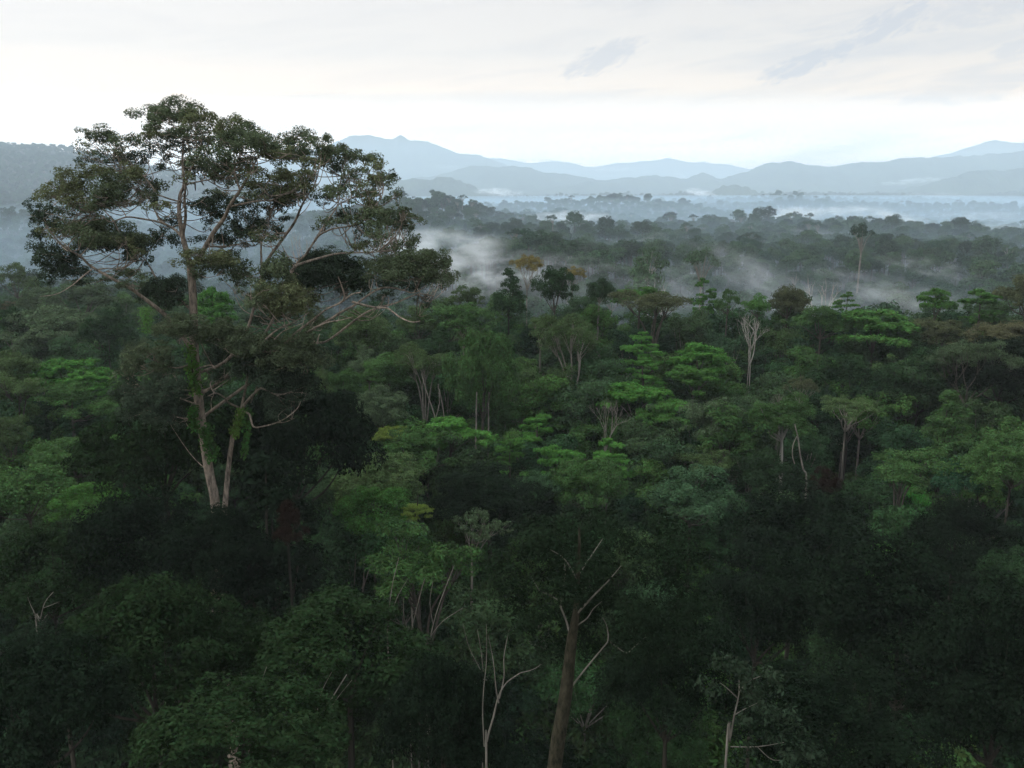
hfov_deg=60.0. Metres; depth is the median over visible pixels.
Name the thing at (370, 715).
leafy tree
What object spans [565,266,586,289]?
feathery tree
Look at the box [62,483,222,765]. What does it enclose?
dense tree
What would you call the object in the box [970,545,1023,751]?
leafy tree
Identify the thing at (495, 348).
round crowned tree
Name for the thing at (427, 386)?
slender stemmed tree
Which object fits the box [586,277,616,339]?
round crowned tree
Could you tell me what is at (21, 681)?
leafy tree
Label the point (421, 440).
broadleaf tree
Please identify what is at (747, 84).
sky
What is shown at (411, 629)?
thin stems
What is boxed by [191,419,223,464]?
climbing vine
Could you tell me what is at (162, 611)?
leafy tree
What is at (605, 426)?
bare tree
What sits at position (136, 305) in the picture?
dense tree
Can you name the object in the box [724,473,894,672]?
dense tree
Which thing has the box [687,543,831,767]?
dense tree
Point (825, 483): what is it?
broadleaf tree
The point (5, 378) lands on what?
slender stemmed tree
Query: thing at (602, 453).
tiered tree
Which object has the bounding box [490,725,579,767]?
leafy tree
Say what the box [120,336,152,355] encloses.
leafy tree
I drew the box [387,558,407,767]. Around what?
thin stems
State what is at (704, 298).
tiered tree
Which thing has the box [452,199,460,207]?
tall far tree
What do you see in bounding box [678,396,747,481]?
broadleaf tree
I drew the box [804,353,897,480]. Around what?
broadleaf tree
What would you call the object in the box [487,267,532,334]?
conical tree
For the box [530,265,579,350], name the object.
broadleaf tree
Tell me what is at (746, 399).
dense tree
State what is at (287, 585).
broadleaf tree
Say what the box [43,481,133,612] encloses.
leafy tree
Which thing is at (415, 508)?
flat topped tree
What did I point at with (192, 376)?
climbing vine
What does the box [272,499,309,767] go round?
broadleaf tree
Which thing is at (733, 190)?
hill
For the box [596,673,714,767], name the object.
dense tree
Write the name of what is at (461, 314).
broadleaf tree
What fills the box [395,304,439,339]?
broadleaf tree
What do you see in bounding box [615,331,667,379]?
tiered tree
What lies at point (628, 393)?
flat topped tree
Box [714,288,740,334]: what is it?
broadleaf tree
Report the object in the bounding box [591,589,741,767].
dense tree
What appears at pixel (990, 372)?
round crowned tree
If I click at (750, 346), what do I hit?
bare tree
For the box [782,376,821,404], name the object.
feathery tree
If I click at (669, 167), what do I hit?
mountain
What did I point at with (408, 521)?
feathery tree
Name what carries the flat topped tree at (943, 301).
on the terrain
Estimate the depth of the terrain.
530.25 m
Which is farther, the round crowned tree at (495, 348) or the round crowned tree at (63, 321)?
the round crowned tree at (63, 321)
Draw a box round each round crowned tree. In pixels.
[0,303,97,356]
[0,349,41,479]
[14,285,65,314]
[328,305,393,355]
[329,450,427,623]
[354,383,410,428]
[361,352,412,388]
[437,328,524,459]
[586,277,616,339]
[768,283,810,330]
[944,336,1023,425]
[960,428,1023,524]
[964,319,1023,371]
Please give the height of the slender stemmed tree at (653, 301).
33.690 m
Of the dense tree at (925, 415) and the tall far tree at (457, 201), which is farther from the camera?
the tall far tree at (457, 201)
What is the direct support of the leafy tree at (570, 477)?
on the terrain
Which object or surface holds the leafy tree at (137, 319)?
on the terrain
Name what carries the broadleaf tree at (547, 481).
on the terrain
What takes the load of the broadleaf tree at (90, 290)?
on the terrain
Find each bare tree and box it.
[587,399,629,508]
[738,315,767,385]
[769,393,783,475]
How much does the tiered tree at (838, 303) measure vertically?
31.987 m
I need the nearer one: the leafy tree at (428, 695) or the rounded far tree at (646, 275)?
the leafy tree at (428, 695)
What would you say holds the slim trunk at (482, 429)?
on the terrain
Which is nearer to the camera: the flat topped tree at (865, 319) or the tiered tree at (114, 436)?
the tiered tree at (114, 436)
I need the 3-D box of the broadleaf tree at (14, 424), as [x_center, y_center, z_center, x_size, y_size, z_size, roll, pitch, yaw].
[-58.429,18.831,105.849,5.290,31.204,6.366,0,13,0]
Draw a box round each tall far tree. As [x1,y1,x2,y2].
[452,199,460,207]
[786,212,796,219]
[849,222,874,306]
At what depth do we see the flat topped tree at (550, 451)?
100.27 m
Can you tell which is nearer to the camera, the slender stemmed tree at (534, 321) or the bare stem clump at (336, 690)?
the bare stem clump at (336, 690)
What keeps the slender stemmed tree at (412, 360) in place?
on the terrain
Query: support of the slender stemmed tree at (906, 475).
on the terrain
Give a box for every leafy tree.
[0,463,77,629]
[0,523,122,767]
[0,621,141,767]
[13,698,141,767]
[22,436,126,509]
[26,570,261,767]
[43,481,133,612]
[60,378,256,767]
[116,663,351,767]
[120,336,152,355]
[131,305,148,313]
[131,313,154,326]
[186,606,297,759]
[196,370,388,763]
[239,581,447,767]
[293,648,394,741]
[326,354,352,374]
[330,485,414,638]
[371,649,509,767]
[426,678,533,767]
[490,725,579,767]
[546,457,634,587]
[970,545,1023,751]
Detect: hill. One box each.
[341,177,499,199]
[702,184,767,197]
[871,168,1023,198]
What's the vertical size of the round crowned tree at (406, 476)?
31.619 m
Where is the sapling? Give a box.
[692,650,827,767]
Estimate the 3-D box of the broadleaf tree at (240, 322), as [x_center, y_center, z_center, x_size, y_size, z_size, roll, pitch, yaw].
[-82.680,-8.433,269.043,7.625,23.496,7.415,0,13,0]
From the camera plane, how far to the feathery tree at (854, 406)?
110.02 m
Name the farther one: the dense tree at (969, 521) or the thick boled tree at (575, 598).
the dense tree at (969, 521)
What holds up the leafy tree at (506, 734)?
on the terrain
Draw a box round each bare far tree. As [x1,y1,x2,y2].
[289,232,316,261]
[646,279,670,324]
[803,278,840,315]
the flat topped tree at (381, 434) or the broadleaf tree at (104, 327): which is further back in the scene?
the broadleaf tree at (104, 327)
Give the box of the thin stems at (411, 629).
[403,579,424,767]
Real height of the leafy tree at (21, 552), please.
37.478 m
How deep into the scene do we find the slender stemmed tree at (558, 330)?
128.54 m
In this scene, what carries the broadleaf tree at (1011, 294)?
on the terrain
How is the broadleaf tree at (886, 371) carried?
on the terrain
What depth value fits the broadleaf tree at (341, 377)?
119.17 m
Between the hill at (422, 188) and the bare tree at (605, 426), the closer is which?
the bare tree at (605, 426)
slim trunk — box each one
[475,392,476,459]
[481,392,483,460]
[487,392,489,457]
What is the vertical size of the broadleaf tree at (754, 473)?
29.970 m
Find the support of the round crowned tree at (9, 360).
on the terrain
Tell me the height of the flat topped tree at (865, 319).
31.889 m
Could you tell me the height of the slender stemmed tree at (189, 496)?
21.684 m
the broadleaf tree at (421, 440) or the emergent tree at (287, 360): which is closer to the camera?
the emergent tree at (287, 360)
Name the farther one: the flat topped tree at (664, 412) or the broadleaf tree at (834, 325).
the broadleaf tree at (834, 325)
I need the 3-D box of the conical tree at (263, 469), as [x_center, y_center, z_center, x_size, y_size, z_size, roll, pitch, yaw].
[-16.466,25.361,66.189,14.146,43.561,12.868,6,14,25]
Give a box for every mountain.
[196,135,507,190]
[405,151,1023,196]
[490,158,751,179]
[931,140,1023,157]
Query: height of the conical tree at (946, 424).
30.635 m
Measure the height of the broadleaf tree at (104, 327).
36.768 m
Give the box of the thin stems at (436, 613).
[425,565,460,753]
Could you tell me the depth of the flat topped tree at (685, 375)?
122.56 m
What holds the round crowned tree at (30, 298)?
on the terrain
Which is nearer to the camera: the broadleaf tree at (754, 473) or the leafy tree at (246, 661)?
the leafy tree at (246, 661)
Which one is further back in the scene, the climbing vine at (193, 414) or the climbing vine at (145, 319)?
the climbing vine at (145, 319)
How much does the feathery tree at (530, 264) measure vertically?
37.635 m
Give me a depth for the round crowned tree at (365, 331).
139.08 m
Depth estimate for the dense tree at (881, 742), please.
38.71 m
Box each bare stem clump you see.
[307,672,351,757]
[421,373,443,488]
[482,624,540,767]
[792,424,806,497]
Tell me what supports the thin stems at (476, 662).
on the terrain
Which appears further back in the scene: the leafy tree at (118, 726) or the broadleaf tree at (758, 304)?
the broadleaf tree at (758, 304)
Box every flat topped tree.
[19,357,119,406]
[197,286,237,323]
[370,425,413,458]
[400,497,433,616]
[411,416,499,539]
[533,443,586,491]
[584,381,690,422]
[610,286,667,328]
[634,400,695,431]
[663,365,723,409]
[665,342,735,401]
[829,308,920,368]
[916,287,958,346]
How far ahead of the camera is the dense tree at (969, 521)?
73.38 m
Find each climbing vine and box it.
[136,306,158,334]
[181,341,205,396]
[186,402,201,435]
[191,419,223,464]
[228,407,245,439]
[240,407,253,460]
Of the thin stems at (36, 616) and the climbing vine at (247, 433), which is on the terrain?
the thin stems at (36, 616)
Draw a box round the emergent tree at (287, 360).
[21,94,460,767]
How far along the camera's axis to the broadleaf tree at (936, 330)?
138.18 m
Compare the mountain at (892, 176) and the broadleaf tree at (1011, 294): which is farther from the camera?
the mountain at (892, 176)
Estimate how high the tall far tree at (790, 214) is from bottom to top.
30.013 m
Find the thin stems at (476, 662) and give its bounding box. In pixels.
[463,626,484,767]
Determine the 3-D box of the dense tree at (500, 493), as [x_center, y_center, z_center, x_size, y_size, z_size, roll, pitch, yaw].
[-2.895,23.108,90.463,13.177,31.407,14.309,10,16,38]
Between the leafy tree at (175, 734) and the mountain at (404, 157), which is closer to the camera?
the leafy tree at (175, 734)
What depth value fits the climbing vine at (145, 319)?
129.07 m
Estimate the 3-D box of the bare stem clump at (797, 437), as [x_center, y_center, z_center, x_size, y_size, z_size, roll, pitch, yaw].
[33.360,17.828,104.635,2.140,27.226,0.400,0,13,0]
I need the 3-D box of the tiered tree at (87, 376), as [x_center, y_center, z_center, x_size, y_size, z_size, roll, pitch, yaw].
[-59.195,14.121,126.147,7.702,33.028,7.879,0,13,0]
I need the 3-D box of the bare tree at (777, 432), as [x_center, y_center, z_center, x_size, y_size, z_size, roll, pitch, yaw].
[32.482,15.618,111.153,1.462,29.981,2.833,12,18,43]
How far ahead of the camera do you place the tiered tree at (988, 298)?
148.05 m
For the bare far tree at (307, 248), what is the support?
on the terrain
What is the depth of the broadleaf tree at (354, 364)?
128.11 m
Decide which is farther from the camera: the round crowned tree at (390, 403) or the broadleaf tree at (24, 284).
the broadleaf tree at (24, 284)
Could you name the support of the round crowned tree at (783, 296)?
on the terrain
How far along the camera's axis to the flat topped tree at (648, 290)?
157.29 m
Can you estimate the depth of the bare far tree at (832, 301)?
266.74 m
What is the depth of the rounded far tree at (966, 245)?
494.58 m
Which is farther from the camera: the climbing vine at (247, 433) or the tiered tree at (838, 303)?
the tiered tree at (838, 303)
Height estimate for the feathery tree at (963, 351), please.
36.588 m
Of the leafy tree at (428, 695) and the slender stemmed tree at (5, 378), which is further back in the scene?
the slender stemmed tree at (5, 378)
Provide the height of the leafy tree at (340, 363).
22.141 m
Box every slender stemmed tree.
[0,372,48,479]
[141,474,196,515]
[357,516,484,767]
[392,341,450,499]
[411,384,436,416]
[528,316,551,372]
[529,313,606,386]
[606,288,691,375]
[664,444,738,584]
[871,446,952,539]
[930,456,1003,507]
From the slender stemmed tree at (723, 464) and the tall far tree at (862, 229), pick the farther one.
the tall far tree at (862, 229)
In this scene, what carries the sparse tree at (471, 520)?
on the terrain
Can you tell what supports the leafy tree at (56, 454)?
on the terrain
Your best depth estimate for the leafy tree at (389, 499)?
84.27 m
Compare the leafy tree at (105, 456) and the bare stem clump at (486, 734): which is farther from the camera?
the leafy tree at (105, 456)
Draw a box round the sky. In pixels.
[0,0,1023,174]
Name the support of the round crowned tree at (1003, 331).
on the terrain
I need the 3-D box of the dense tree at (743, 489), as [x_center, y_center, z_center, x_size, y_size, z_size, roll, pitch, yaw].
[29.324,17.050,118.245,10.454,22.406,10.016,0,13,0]
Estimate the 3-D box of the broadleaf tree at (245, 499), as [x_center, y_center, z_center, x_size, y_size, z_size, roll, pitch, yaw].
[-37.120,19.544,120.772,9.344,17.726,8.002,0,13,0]
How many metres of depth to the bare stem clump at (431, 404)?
115.36 m
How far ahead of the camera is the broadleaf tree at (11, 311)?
166.15 m
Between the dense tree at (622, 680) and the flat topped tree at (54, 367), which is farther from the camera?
the flat topped tree at (54, 367)
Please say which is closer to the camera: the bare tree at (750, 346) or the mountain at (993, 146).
the bare tree at (750, 346)
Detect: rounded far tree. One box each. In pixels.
[621,262,664,315]
[956,239,972,256]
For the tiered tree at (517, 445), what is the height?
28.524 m
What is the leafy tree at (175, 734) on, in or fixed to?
on the terrain
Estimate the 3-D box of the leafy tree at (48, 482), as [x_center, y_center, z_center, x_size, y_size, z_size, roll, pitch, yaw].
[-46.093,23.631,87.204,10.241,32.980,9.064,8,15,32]
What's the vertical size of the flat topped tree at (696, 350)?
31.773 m
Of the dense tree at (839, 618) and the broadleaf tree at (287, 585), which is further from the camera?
the broadleaf tree at (287, 585)
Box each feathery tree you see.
[378,519,430,674]
[508,253,544,325]
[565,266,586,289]
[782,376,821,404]
[820,394,881,478]
[924,339,1023,422]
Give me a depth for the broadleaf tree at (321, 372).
115.86 m
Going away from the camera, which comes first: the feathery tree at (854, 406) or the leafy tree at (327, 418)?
the leafy tree at (327, 418)
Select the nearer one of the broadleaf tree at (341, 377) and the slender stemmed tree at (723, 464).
the slender stemmed tree at (723, 464)
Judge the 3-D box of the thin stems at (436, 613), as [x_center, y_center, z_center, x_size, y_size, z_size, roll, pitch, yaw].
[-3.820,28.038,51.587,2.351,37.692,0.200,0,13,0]
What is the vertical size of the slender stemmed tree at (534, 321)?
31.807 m
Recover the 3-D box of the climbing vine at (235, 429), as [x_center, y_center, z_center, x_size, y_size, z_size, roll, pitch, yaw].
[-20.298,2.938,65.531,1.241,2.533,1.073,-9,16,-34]
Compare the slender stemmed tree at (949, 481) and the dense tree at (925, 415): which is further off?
the dense tree at (925, 415)
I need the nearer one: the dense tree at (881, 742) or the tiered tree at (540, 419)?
the dense tree at (881, 742)
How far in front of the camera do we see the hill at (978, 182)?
3345.36 m
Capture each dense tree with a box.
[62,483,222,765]
[129,303,150,315]
[151,502,296,755]
[419,459,562,567]
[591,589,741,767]
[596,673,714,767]
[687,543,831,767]
[708,442,761,493]
[716,650,958,767]
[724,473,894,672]
[730,393,785,489]
[778,530,1023,766]
[896,493,1023,684]
[913,400,935,435]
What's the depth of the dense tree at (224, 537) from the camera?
58.77 m
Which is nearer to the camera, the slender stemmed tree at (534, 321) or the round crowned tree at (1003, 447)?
the round crowned tree at (1003, 447)
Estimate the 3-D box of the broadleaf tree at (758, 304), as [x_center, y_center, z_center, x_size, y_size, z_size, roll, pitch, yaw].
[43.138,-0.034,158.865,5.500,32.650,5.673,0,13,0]
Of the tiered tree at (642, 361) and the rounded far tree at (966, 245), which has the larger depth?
the rounded far tree at (966, 245)
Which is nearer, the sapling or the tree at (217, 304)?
the sapling
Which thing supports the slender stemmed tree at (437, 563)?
on the terrain
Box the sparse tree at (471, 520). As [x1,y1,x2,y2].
[451,507,513,680]
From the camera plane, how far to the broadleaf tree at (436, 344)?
131.80 m
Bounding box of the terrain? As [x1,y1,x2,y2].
[0,154,1022,767]
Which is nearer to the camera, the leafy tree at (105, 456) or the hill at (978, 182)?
the leafy tree at (105, 456)
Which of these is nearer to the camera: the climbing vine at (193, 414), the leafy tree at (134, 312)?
the climbing vine at (193, 414)
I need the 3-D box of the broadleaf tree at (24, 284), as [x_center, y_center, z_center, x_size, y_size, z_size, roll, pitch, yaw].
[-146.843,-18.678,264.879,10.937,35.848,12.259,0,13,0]
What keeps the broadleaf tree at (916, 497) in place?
on the terrain
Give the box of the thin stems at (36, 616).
[28,592,57,752]
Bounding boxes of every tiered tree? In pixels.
[54,369,117,405]
[110,434,150,560]
[487,439,528,513]
[508,413,561,465]
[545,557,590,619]
[592,438,643,522]
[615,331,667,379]
[623,356,667,405]
[689,277,716,339]
[832,292,861,341]
[948,288,1008,342]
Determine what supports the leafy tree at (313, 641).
on the terrain
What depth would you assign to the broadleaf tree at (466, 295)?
156.03 m
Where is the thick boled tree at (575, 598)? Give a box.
[476,505,732,767]
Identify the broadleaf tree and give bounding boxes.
[0,262,40,298]
[0,304,41,352]
[0,414,34,466]
[27,380,122,436]
[38,277,119,313]
[75,301,139,368]
[202,479,261,514]
[236,318,246,325]
[256,535,308,612]
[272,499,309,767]
[310,364,333,442]
[324,368,363,399]
[348,345,383,389]
[372,424,458,496]
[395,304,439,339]
[413,325,462,410]
[425,302,499,353]
[446,284,485,329]
[510,470,565,646]
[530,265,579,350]
[639,463,745,592]
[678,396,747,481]
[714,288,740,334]
[726,446,793,525]
[740,292,770,343]
[746,390,818,492]
[790,305,852,362]
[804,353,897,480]
[806,465,844,501]
[862,346,954,425]
[884,484,934,529]
[906,317,980,374]
[990,273,1023,322]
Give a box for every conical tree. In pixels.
[166,449,379,724]
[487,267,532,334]
[908,389,980,495]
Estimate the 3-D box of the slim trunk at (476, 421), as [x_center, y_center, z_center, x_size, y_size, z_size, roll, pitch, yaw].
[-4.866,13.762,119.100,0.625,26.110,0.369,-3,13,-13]
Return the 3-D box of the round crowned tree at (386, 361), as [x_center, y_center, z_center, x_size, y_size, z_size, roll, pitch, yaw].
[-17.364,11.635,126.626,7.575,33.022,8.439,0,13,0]
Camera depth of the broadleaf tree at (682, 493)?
87.60 m
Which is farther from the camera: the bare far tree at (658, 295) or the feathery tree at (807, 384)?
the bare far tree at (658, 295)
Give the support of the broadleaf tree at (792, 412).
on the terrain
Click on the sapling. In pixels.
(753, 680)
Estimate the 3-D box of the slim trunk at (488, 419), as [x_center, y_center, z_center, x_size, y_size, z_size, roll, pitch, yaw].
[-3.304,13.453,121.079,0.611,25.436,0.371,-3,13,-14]

